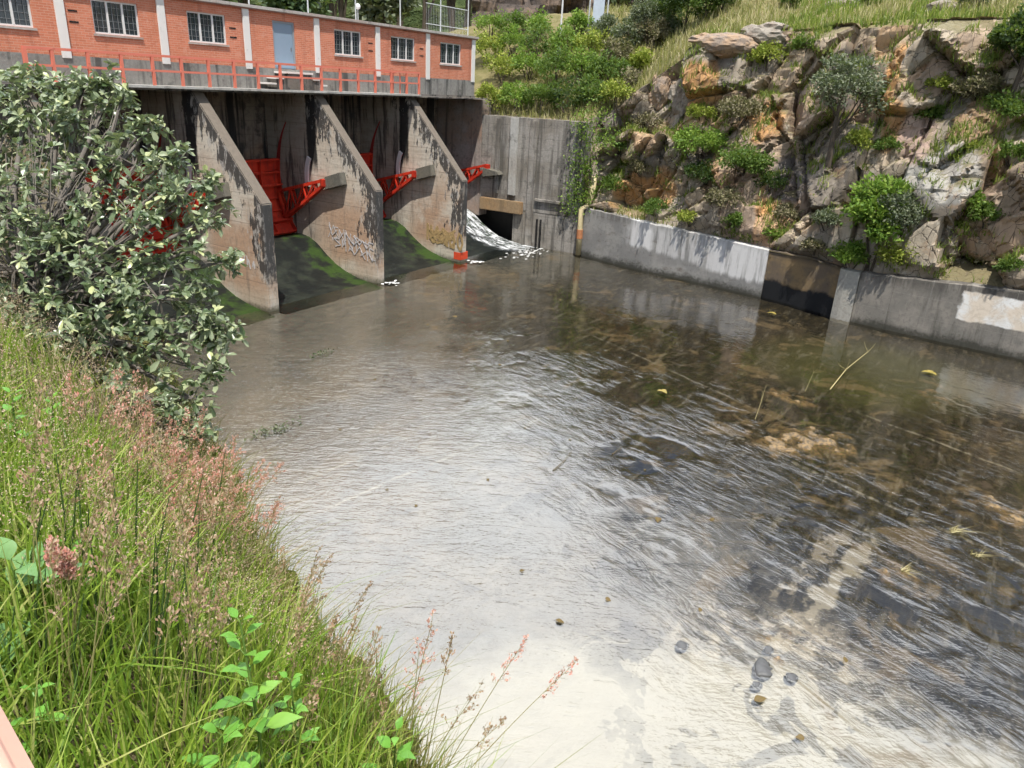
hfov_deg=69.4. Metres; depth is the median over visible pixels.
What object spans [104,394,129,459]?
grass stem
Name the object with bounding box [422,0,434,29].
background tree
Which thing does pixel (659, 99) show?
boulder
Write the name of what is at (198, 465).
grass stem
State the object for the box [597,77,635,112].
slope shrub
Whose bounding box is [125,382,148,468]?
grass stem
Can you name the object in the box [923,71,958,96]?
cliff bush
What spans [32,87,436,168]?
breast wall
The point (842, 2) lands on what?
boulder
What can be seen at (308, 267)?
spillway
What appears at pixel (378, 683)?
grass stem
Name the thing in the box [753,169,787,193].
cliff bush
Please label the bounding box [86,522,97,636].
rush stem
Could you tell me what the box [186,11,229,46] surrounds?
window
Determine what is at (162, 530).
rush stem
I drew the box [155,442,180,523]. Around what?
grass stem
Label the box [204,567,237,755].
grass stem
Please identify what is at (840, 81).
slender tree
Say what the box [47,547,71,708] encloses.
grass stem
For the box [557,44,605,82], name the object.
slope shrub
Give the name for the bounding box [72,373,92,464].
grass stem
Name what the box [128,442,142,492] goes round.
grass stem
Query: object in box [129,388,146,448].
grass stem
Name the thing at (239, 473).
grass stem
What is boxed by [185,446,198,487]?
grass stem
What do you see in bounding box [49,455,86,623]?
grass stem
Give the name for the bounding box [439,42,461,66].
window
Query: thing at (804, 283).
channel wall
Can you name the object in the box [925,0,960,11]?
boulder
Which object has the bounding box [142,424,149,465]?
grass stem
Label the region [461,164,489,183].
radial gate
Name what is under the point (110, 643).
rush stem
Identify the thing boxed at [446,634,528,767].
grass stem
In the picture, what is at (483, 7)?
cliff
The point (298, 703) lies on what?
broad leaved weed
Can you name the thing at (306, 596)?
grass stem
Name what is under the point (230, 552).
grass stem
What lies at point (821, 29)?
ledge grass
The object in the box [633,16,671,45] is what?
slope shrub
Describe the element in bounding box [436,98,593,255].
abutment wall
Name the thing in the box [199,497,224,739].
grass stem
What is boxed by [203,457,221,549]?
grass stem
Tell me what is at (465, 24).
background tree
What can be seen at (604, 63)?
slope shrub
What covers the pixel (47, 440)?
grass stem
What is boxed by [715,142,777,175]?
cliff bush
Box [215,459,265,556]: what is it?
grass stem
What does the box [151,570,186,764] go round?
grass stem
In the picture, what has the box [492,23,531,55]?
slope shrub
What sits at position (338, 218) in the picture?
concrete pier
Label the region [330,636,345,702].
grass stem
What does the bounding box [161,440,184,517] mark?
grass stem
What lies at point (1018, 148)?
cliff bush
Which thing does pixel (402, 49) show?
window
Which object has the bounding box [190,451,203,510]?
grass stem
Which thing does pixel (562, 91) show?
slope shrub
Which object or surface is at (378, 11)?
background tree
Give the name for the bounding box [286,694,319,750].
grass stem
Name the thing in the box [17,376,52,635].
grass stem
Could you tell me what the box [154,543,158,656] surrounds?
rush stem
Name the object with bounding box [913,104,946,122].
cliff bush
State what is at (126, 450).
dry seed heads
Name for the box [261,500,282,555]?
grass stem
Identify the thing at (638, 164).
cliff bush
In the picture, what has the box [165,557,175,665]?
rush stem
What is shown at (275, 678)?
grass stem
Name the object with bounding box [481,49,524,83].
slope shrub
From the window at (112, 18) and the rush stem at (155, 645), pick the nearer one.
the rush stem at (155, 645)
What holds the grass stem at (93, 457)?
on the river bank
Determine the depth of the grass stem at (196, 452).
3.86 m
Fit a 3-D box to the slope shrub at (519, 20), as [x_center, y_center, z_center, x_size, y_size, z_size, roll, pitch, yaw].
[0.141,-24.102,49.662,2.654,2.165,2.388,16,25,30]
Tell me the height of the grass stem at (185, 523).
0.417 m
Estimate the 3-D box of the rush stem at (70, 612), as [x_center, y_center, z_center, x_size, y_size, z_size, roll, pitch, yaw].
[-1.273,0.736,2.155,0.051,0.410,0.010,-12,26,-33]
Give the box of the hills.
[233,0,695,31]
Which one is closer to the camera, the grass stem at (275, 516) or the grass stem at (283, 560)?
the grass stem at (283, 560)
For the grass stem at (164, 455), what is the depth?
3.95 m
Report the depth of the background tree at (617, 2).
74.00 m
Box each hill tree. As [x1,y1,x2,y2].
[626,0,661,40]
[647,0,687,39]
[663,0,707,31]
[688,0,723,20]
[712,0,741,9]
[781,0,802,6]
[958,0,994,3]
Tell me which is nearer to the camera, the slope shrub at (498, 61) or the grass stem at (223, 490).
the grass stem at (223, 490)
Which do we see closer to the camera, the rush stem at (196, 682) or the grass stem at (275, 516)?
the rush stem at (196, 682)
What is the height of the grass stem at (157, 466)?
0.931 m
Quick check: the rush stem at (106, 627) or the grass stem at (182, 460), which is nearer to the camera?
the rush stem at (106, 627)
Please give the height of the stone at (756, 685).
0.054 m
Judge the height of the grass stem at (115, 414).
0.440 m
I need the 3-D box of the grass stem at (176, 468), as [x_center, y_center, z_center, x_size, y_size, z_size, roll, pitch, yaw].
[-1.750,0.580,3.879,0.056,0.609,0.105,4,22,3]
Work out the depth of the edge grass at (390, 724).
3.95 m
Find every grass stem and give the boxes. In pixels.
[16,466,56,690]
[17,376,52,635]
[35,420,87,696]
[43,535,62,678]
[44,537,80,722]
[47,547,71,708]
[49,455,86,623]
[51,492,108,623]
[57,375,76,450]
[59,514,101,692]
[60,546,79,709]
[64,370,79,452]
[66,446,116,702]
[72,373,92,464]
[73,559,138,723]
[82,438,106,509]
[83,494,119,765]
[85,447,112,501]
[91,473,130,653]
[92,458,115,508]
[99,403,128,493]
[102,370,123,450]
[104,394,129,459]
[106,367,120,441]
[108,524,148,733]
[113,401,126,442]
[117,429,144,513]
[119,367,140,443]
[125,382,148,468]
[126,422,138,491]
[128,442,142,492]
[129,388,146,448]
[130,531,177,688]
[133,414,152,459]
[135,399,154,462]
[137,412,154,490]
[138,404,153,465]
[141,427,188,657]
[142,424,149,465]
[144,439,159,503]
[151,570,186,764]
[152,477,193,699]
[153,420,178,499]
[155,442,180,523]
[157,458,196,513]
[158,427,170,486]
[158,521,196,565]
[159,482,186,554]
[160,470,175,530]
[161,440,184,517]
[161,486,183,546]
[164,508,200,576]
[165,414,177,435]
[165,443,186,493]
[165,577,214,767]
[166,432,181,458]
[167,441,183,537]
[167,476,209,544]
[167,487,202,712]
[168,444,218,527]
[169,489,201,642]
[171,410,188,459]
[172,473,220,542]
[173,517,198,564]
[176,426,204,510]
[178,443,187,520]
[178,449,231,517]
[181,547,209,760]
[183,566,212,741]
[184,407,196,463]
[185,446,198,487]
[185,468,204,557]
[186,444,228,524]
[187,457,207,499]
[188,487,205,552]
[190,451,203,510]
[191,406,206,453]
[191,488,225,548]
[193,485,242,557]
[194,523,238,689]
[195,588,225,726]
[196,447,246,515]
[197,471,220,531]
[197,471,232,603]
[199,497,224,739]
[201,487,221,537]
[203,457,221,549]
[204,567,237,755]
[206,461,233,503]
[206,505,245,555]
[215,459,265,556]
[220,499,240,525]
[222,504,265,569]
[225,469,243,500]
[226,435,240,470]
[226,473,242,529]
[230,468,245,502]
[231,476,263,523]
[241,462,270,521]
[243,503,285,547]
[245,462,284,516]
[246,666,283,748]
[253,496,283,571]
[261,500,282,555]
[265,545,286,644]
[274,553,333,677]
[283,624,305,710]
[285,593,327,634]
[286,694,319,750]
[287,682,323,745]
[288,586,312,700]
[288,622,336,751]
[292,546,321,657]
[302,612,342,696]
[310,609,359,743]
[325,581,372,662]
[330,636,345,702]
[346,665,386,728]
[351,625,384,749]
[352,648,377,710]
[372,699,388,760]
[398,607,437,767]
[403,637,428,767]
[425,631,456,766]
[425,679,484,767]
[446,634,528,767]
[453,716,506,767]
[471,656,578,767]
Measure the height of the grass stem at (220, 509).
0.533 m
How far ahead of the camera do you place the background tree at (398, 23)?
79.93 m
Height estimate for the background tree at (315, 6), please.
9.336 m
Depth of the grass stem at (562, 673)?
2.83 m
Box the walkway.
[2,82,486,99]
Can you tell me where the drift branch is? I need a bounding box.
[830,342,875,389]
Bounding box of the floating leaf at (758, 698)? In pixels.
[754,695,766,701]
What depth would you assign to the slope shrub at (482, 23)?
49.90 m
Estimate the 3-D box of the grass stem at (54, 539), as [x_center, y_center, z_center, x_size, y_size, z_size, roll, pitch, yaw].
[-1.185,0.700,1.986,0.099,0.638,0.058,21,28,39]
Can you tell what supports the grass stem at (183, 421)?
on the river bank
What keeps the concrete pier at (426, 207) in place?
on the river bed
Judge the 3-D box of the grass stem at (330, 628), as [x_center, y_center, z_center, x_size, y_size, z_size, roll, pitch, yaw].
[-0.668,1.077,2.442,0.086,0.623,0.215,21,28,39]
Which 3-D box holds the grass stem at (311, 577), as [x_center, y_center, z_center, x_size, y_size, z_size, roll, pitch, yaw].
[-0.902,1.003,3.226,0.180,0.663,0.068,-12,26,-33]
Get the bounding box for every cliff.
[448,0,1023,288]
[472,0,644,25]
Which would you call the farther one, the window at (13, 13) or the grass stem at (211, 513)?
the window at (13, 13)
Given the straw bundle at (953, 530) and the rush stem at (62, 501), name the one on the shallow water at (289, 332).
the straw bundle at (953, 530)
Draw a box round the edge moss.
[125,380,433,767]
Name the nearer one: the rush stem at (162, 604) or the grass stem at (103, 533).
the grass stem at (103, 533)
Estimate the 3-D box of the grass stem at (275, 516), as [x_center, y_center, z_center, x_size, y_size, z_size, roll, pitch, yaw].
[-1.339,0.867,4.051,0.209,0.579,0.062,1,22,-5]
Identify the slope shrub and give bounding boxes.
[471,6,510,39]
[474,29,507,62]
[474,81,508,110]
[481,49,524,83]
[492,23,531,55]
[497,8,530,33]
[497,79,534,111]
[509,43,545,80]
[518,22,563,58]
[521,79,565,112]
[524,5,554,39]
[534,45,582,85]
[546,23,586,54]
[546,76,588,112]
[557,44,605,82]
[560,7,594,35]
[569,72,608,105]
[571,25,620,57]
[584,13,619,40]
[586,47,632,79]
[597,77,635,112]
[599,35,634,62]
[609,16,646,44]
[614,65,643,86]
[626,45,654,70]
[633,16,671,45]
[659,12,683,39]
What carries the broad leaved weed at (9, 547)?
on the river bank
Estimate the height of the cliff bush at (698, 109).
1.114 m
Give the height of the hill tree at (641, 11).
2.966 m
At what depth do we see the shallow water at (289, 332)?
25.93 m
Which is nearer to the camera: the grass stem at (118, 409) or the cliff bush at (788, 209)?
the grass stem at (118, 409)
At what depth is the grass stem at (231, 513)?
4.50 m
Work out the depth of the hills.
113.48 m
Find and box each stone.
[676,640,688,650]
[752,681,762,689]
[753,657,772,679]
[764,645,773,654]
[786,672,797,682]
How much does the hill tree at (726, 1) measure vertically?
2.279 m
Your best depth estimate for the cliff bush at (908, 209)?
28.75 m
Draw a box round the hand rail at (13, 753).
[0,706,33,767]
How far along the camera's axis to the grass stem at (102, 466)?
3.15 m
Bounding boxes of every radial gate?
[85,165,205,260]
[245,158,325,235]
[360,152,415,217]
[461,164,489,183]
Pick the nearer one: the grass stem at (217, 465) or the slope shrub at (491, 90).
the grass stem at (217, 465)
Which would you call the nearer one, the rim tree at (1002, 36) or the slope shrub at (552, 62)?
the rim tree at (1002, 36)
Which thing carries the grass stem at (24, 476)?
on the river bank
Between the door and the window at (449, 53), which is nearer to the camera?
the door
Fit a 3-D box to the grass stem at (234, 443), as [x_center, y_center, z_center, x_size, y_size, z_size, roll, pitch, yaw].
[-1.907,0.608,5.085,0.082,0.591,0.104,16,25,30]
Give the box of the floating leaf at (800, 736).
[795,734,803,739]
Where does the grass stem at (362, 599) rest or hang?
on the river bank
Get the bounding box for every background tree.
[222,0,250,3]
[257,0,335,15]
[327,0,336,16]
[337,0,346,17]
[349,0,421,24]
[396,10,404,25]
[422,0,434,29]
[446,0,455,31]
[463,0,472,27]
[607,0,630,7]
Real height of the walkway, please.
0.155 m
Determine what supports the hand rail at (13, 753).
on the river bank
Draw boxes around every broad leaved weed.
[0,387,37,452]
[0,537,87,671]
[11,682,68,758]
[41,392,66,429]
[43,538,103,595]
[181,721,254,767]
[206,606,302,767]
[272,671,319,767]
[359,716,416,767]
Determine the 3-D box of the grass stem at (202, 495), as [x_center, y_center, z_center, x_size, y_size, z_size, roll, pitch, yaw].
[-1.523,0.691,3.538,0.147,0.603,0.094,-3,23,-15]
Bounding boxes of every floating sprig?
[244,424,280,441]
[265,415,301,435]
[310,347,337,358]
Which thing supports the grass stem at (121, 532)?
on the river bank
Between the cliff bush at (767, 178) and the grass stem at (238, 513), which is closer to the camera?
the grass stem at (238, 513)
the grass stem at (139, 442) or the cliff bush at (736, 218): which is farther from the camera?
the cliff bush at (736, 218)
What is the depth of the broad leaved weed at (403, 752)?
2.62 m
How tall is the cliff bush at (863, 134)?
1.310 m
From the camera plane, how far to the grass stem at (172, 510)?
3.44 m
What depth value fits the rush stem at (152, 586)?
2.35 m
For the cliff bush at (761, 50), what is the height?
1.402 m
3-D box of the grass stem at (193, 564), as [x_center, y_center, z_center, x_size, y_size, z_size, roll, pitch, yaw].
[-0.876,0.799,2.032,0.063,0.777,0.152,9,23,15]
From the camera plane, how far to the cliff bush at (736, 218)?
34.33 m
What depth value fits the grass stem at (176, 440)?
4.53 m
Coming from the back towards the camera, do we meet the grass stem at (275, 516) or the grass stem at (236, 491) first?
the grass stem at (236, 491)
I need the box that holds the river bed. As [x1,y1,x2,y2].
[156,249,1023,767]
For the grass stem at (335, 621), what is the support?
on the river bank
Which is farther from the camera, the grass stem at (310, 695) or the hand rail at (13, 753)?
the grass stem at (310, 695)
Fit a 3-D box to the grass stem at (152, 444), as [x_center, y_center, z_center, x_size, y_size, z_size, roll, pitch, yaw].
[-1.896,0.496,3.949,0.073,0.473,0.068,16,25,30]
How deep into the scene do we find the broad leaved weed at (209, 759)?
1.94 m
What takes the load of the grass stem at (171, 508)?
on the river bank
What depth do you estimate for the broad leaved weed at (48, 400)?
3.83 m
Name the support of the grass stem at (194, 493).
on the river bank
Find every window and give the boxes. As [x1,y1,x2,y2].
[0,0,37,30]
[90,0,143,39]
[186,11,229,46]
[334,29,362,57]
[390,36,415,62]
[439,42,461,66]
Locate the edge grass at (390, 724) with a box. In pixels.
[135,343,619,767]
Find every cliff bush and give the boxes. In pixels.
[597,172,628,192]
[605,130,627,156]
[625,156,651,176]
[629,111,666,132]
[640,197,677,216]
[672,120,732,157]
[676,209,696,226]
[682,158,716,185]
[685,100,717,121]
[703,184,745,207]
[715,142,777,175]
[717,94,768,127]
[720,211,742,227]
[746,40,788,70]
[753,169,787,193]
[762,224,787,237]
[771,202,803,219]
[786,31,814,52]
[798,234,827,255]
[809,206,840,230]
[826,239,872,268]
[838,171,913,271]
[842,122,872,148]
[868,80,887,107]
[869,182,928,238]
[872,135,904,152]
[873,238,919,274]
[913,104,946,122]
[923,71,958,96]
[947,71,1005,100]
[955,178,985,218]
[960,139,979,151]
[962,252,997,263]
[964,200,1005,228]
[982,89,1023,119]
[992,138,1023,166]
[992,254,1023,278]
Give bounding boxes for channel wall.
[576,206,770,299]
[761,249,841,318]
[830,267,862,324]
[849,270,1023,362]
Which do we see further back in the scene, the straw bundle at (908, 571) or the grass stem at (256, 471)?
the straw bundle at (908, 571)
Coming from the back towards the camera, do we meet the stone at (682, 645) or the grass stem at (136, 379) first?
the stone at (682, 645)
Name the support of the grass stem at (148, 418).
on the river bank
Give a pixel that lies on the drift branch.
(847, 368)
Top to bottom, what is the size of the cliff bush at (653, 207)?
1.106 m
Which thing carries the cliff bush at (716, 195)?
on the cliff at (921, 59)
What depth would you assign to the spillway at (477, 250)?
41.83 m
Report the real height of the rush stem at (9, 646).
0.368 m
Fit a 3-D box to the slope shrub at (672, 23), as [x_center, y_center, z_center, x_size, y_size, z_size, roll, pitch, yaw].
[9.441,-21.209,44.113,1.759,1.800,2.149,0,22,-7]
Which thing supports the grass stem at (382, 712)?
on the river bank
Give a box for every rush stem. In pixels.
[7,606,21,699]
[23,584,40,646]
[29,497,48,597]
[34,506,41,577]
[34,556,48,670]
[40,622,47,684]
[43,569,45,631]
[55,453,65,543]
[63,479,76,581]
[69,579,75,659]
[71,593,84,707]
[77,469,89,612]
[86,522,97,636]
[88,508,93,598]
[100,500,107,588]
[102,606,112,677]
[105,603,115,671]
[110,589,116,650]
[113,468,119,576]
[135,460,137,559]
[142,534,155,653]
[143,569,155,668]
[152,589,169,718]
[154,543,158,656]
[155,496,169,607]
[158,544,168,684]
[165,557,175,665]
[176,563,187,665]
[182,536,187,640]
[183,574,197,703]
[186,471,203,570]
[196,510,199,596]
[210,451,225,576]
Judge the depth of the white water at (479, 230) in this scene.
43.46 m
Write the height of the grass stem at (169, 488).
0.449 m
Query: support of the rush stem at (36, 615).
on the river bank
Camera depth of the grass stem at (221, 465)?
3.89 m
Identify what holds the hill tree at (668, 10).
on the cliff at (921, 59)
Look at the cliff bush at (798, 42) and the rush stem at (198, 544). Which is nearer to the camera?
the rush stem at (198, 544)
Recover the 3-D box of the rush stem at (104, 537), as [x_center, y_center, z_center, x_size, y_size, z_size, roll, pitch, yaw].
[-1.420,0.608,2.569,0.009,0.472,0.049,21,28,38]
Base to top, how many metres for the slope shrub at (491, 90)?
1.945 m
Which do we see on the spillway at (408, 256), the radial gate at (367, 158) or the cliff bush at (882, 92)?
the radial gate at (367, 158)
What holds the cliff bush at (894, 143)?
on the cliff at (921, 59)
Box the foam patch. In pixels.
[499,248,548,258]
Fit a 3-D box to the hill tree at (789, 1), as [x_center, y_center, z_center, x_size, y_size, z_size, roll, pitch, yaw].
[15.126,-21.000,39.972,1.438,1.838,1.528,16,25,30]
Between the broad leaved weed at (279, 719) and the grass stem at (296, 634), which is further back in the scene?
the grass stem at (296, 634)
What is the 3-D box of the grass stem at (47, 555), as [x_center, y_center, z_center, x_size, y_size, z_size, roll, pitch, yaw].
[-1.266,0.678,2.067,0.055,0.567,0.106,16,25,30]
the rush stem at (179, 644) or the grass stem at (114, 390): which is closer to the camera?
the rush stem at (179, 644)
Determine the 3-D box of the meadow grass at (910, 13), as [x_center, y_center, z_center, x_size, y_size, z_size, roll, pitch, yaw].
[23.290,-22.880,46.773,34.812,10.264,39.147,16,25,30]
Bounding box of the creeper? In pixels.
[556,88,624,225]
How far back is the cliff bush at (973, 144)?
28.29 m
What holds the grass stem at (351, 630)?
on the river bank
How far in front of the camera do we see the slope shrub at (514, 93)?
42.10 m
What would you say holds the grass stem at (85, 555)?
on the river bank
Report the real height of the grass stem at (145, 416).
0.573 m
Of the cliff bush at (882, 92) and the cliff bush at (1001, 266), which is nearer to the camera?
the cliff bush at (1001, 266)
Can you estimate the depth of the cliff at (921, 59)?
32.74 m
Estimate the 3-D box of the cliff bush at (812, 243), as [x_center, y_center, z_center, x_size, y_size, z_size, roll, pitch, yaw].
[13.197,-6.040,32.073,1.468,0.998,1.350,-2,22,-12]
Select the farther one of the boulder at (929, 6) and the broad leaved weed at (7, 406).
the boulder at (929, 6)
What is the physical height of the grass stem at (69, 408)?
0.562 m
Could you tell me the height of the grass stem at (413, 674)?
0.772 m
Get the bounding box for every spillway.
[120,252,274,347]
[274,233,382,314]
[383,219,464,286]
[466,213,530,264]
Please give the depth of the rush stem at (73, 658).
2.01 m
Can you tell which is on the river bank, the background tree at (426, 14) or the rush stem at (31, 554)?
the rush stem at (31, 554)
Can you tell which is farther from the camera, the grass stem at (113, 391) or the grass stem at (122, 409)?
the grass stem at (113, 391)
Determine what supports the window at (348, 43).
in the gatehouse
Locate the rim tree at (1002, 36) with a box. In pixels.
[985,3,1023,97]
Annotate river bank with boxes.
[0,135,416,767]
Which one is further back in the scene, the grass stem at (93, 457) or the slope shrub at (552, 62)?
the slope shrub at (552, 62)
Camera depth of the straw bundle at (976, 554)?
15.28 m
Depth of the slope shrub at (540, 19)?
47.64 m
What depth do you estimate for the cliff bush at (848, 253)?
30.67 m
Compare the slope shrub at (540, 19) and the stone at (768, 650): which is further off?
the slope shrub at (540, 19)
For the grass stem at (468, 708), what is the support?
on the river bank
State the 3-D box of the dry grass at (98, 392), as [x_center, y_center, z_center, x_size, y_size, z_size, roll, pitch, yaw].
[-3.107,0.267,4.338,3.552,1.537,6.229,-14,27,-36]
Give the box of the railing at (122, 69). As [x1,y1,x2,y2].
[21,45,419,93]
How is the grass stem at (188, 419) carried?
on the river bank
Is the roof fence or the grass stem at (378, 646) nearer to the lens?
the grass stem at (378, 646)
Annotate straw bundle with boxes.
[901,563,927,578]
[949,524,1004,544]
[971,549,1003,559]
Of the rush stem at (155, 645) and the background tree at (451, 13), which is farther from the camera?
the background tree at (451, 13)
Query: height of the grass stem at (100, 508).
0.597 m
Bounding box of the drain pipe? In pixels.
[575,176,596,254]
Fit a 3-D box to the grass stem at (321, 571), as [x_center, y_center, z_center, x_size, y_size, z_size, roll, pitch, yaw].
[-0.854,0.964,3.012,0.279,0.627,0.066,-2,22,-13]
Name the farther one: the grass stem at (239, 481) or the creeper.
the creeper
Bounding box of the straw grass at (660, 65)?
[492,0,1023,226]
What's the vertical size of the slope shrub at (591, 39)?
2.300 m
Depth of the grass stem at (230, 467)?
4.67 m
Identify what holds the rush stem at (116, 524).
on the river bank
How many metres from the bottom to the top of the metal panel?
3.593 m
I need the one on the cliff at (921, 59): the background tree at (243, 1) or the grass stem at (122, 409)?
the background tree at (243, 1)
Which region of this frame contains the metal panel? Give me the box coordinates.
[587,0,608,29]
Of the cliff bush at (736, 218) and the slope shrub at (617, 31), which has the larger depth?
the slope shrub at (617, 31)
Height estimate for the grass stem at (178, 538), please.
0.820 m
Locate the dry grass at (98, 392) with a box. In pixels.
[0,256,329,754]
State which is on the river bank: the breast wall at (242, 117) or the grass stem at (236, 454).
the grass stem at (236, 454)
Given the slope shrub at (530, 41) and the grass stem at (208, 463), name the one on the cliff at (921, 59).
the slope shrub at (530, 41)
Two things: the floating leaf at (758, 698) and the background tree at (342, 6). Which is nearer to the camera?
the floating leaf at (758, 698)
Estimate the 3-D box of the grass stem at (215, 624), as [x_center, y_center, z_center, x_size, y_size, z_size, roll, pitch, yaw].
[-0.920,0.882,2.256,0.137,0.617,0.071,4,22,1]
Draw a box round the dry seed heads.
[0,241,378,690]
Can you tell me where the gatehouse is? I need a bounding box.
[0,0,478,97]
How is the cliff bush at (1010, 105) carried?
on the cliff at (921, 59)
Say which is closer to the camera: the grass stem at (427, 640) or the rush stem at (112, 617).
the rush stem at (112, 617)
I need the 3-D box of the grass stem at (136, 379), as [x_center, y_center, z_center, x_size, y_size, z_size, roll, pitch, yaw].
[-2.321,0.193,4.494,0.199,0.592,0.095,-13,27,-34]
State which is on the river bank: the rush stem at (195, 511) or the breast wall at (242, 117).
the rush stem at (195, 511)
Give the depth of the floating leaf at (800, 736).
10.68 m
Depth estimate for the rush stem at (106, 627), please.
2.20 m
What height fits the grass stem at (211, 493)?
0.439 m
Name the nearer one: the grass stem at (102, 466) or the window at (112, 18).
the grass stem at (102, 466)
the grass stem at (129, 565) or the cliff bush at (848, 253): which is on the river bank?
the grass stem at (129, 565)
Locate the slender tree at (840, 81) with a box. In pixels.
[809,52,890,168]
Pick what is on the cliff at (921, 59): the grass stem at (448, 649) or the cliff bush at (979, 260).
the cliff bush at (979, 260)
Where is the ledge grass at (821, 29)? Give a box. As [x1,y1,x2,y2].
[518,8,1023,281]
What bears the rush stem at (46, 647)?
on the river bank
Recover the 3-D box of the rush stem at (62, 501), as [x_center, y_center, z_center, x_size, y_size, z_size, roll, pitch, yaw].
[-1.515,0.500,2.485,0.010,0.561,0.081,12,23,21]
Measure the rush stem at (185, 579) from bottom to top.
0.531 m
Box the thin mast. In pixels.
[558,0,563,51]
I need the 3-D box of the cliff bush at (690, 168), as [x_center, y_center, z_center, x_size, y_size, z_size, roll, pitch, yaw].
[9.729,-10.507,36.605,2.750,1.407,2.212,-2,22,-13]
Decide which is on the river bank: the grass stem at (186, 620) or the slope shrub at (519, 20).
the grass stem at (186, 620)
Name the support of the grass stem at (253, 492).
on the river bank
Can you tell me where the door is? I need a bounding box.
[272,20,295,68]
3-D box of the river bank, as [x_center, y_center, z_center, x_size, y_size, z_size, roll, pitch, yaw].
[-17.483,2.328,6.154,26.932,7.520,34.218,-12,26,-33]
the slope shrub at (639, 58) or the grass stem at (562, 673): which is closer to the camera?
the grass stem at (562, 673)
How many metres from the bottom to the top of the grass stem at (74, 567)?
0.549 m
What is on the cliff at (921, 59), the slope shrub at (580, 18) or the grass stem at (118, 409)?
the slope shrub at (580, 18)
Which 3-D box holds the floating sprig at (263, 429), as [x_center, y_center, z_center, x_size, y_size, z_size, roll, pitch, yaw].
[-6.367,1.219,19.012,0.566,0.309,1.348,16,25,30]
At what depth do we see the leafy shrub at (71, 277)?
5.49 m
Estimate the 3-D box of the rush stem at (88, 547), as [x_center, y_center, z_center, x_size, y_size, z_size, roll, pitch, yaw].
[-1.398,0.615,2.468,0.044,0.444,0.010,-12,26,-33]
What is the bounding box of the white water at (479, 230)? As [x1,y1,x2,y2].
[466,209,534,250]
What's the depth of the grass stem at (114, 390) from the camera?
3.77 m
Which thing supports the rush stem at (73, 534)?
on the river bank
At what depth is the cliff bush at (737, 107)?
35.09 m
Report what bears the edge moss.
on the river bank
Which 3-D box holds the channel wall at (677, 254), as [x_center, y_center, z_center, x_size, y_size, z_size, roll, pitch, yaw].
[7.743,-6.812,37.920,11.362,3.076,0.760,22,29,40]
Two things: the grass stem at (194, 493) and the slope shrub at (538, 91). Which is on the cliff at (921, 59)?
the slope shrub at (538, 91)
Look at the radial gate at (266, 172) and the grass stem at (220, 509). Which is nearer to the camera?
the grass stem at (220, 509)
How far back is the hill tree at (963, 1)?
32.07 m
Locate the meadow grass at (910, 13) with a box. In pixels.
[545,0,1020,89]
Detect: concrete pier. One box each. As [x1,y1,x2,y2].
[0,86,115,261]
[139,90,279,314]
[264,93,383,286]
[360,96,467,263]
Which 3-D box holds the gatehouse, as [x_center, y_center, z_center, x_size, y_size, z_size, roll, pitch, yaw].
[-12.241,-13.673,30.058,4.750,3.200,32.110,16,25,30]
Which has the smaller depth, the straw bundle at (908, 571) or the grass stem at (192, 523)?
the grass stem at (192, 523)
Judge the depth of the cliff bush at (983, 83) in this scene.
28.64 m
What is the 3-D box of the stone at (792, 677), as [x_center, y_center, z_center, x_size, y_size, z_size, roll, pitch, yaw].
[4.468,4.693,11.826,0.202,0.065,0.234,16,25,30]
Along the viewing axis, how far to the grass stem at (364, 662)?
3.06 m
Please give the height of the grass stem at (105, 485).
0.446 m
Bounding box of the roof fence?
[248,0,468,34]
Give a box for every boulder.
[648,74,670,110]
[668,78,694,117]
[688,32,758,58]
[740,21,791,47]
[825,0,865,4]
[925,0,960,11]
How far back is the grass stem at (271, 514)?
4.46 m
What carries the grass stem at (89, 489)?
on the river bank
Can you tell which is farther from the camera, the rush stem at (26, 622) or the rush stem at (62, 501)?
the rush stem at (62, 501)
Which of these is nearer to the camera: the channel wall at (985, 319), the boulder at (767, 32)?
the channel wall at (985, 319)
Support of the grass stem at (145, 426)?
on the river bank
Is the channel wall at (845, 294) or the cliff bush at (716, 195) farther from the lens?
the cliff bush at (716, 195)
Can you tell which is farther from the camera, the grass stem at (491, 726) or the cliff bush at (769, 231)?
the cliff bush at (769, 231)
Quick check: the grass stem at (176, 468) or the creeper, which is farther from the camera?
the creeper
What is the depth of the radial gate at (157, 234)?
29.39 m
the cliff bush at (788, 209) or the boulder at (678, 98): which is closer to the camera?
the cliff bush at (788, 209)
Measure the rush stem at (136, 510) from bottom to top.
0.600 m
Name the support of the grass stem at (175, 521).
on the river bank
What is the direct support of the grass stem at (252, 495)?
on the river bank
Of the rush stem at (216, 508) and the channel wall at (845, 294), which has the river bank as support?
the rush stem at (216, 508)
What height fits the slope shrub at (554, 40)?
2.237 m
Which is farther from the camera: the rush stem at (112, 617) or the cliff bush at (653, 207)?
the cliff bush at (653, 207)
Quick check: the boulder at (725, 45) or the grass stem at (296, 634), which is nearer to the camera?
the grass stem at (296, 634)
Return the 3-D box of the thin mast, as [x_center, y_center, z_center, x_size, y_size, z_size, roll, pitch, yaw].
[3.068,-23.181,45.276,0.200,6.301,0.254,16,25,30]
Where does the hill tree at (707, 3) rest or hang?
on the cliff at (921, 59)
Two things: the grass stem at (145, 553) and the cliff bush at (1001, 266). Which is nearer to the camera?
the grass stem at (145, 553)
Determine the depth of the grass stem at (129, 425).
3.85 m
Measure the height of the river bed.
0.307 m
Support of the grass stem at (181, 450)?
on the river bank
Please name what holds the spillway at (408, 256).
on the river bed
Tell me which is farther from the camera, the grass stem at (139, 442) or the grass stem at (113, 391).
the grass stem at (113, 391)
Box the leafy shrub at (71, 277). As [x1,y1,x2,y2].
[0,58,248,455]

